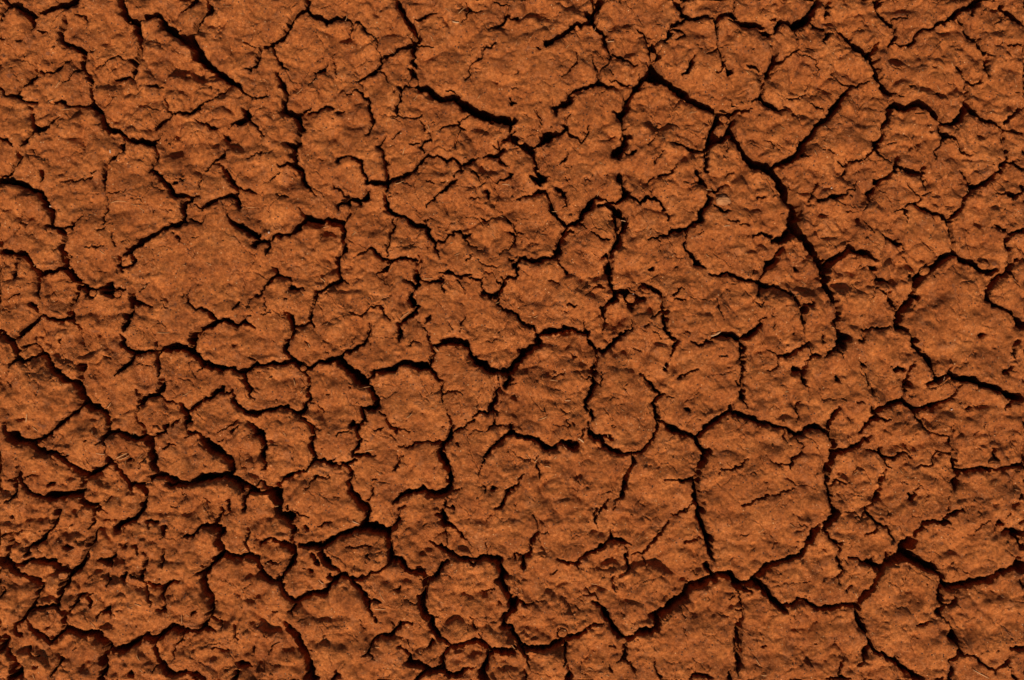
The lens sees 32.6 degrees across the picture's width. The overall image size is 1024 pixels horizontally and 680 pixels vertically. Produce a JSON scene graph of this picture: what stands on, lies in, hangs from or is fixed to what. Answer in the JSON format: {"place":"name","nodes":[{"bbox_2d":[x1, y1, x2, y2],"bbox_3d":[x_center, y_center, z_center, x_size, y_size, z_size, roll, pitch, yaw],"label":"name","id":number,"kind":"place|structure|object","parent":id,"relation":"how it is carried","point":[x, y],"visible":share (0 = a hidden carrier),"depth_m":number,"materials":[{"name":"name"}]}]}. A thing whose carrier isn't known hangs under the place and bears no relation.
{"place":"outdoors","nodes":[
{"label":"outdoors","id":0,"kind":"place"},
{"bbox_2d":[0,0,1023,679],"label":"ground","id":1,"kind":"structure","parent":0,"point":[824,382],"depth_m":1.76,"materials":[{"name":"red soil"}]},
{"bbox_2d":[59,571,67,578],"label":"clod","id":2,"kind":"object","parent":1,"relation":"on","point":[63,575],"visible":1,"depth_m":1.76,"materials":[{"name":"red soil"}]},
{"bbox_2d":[90,290,96,297],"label":"clod","id":3,"kind":"object","parent":1,"relation":"on","point":[93,293],"visible":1,"depth_m":1.75,"materials":[{"name":"red soil"}]},
{"bbox_2d":[114,290,121,297],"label":"clod","id":4,"kind":"object","parent":1,"relation":"on","point":[118,293],"visible":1,"depth_m":1.75,"materials":[{"name":"red soil"}]},
{"bbox_2d":[339,204,348,211],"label":"clod","id":5,"kind":"object","parent":1,"relation":"on","point":[343,208],"visible":1,"depth_m":1.75,"materials":[{"name":"red soil"}]},
{"bbox_2d":[409,78,417,86],"bbox_3d":[-0.098,-0.258,1.756,0.010,0.006,0.009,0,90,0],"label":"clod","id":6,"kind":"object","parent":1,"relation":"on","point":[413,82],"visible":1,"depth_m":1.75,"materials":[{"name":"red soil"}]},
{"bbox_2d":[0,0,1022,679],"bbox_3d":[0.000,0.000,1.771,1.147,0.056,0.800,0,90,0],"label":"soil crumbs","id":7,"kind":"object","parent":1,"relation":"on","point":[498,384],"visible":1,"depth_m":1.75,"materials":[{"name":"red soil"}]},
{"bbox_2d":[558,628,566,636],"bbox_3d":[0.051,0.293,1.754,0.009,0.006,0.009,0,90,0],"label":"clod","id":8,"kind":"object","parent":1,"relation":"on","point":[562,632],"visible":1,"depth_m":1.75,"materials":[{"name":"red soil"}]},
{"bbox_2d":[619,638,625,642],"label":"clod","id":9,"kind":"object","parent":1,"relation":"on","point":[622,640],"visible":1,"depth_m":1.75,"materials":[{"name":"red soil"}]},
{"bbox_2d":[625,294,634,302],"bbox_3d":[0.119,-0.042,1.758,0.010,0.006,0.009,0,90,0],"label":"clod","id":10,"kind":"object","parent":1,"relation":"on","point":[629,298],"visible":1,"depth_m":1.76,"materials":[{"name":"red soil"}]},
{"bbox_2d":[713,124,725,135],"bbox_3d":[0.209,-0.210,1.757,0.010,0.007,0.013,27,90,0],"label":"clod","id":11,"kind":"object","parent":1,"relation":"on","point":[718,131],"visible":1,"depth_m":1.75,"materials":[{"name":"red soil"}]},
{"bbox_2d":[716,195,730,205],"bbox_3d":[0.212,-0.140,1.752,0.016,0.009,0.012,0,90,0],"label":"pebble","id":12,"kind":"object","parent":1,"relation":"on","point":[723,200],"visible":1,"depth_m":1.75,"materials":[{"name":"stone"}]},
{"bbox_2d":[719,116,727,122],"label":"clod","id":13,"kind":"object","parent":1,"relation":"on","point":[723,119],"visible":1,"depth_m":1.75,"materials":[{"name":"red soil"}]},
{"bbox_2d":[919,267,929,274],"bbox_3d":[0.415,-0.069,1.758,0.010,0.006,0.009,0,90,0],"label":"clod","id":14,"kind":"object","parent":1,"relation":"on","point":[924,271],"visible":1,"depth_m":1.76,"materials":[{"name":"red soil"}]},
{"bbox_2d":[978,261,988,269],"bbox_3d":[0.474,-0.075,1.759,0.012,0.006,0.008,0,90,0],"label":"clod","id":15,"kind":"object","parent":1,"relation":"on","point":[983,265],"visible":1,"depth_m":1.76,"materials":[{"name":"red soil"}]},
{"bbox_2d":[988,460,1000,468],"bbox_3d":[0.484,0.125,1.755,0.014,0.007,0.008,0,90,0],"label":"clod","id":16,"kind":"object","parent":1,"relation":"on","point":[994,464],"visible":1,"depth_m":1.75,"materials":[{"name":"red soil"}]},
{"bbox_2d":[0,3,1023,678],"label":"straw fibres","id":17,"kind":"object","parent":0,"point":[420,303],"visible":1,"depth_m":1.75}
]}

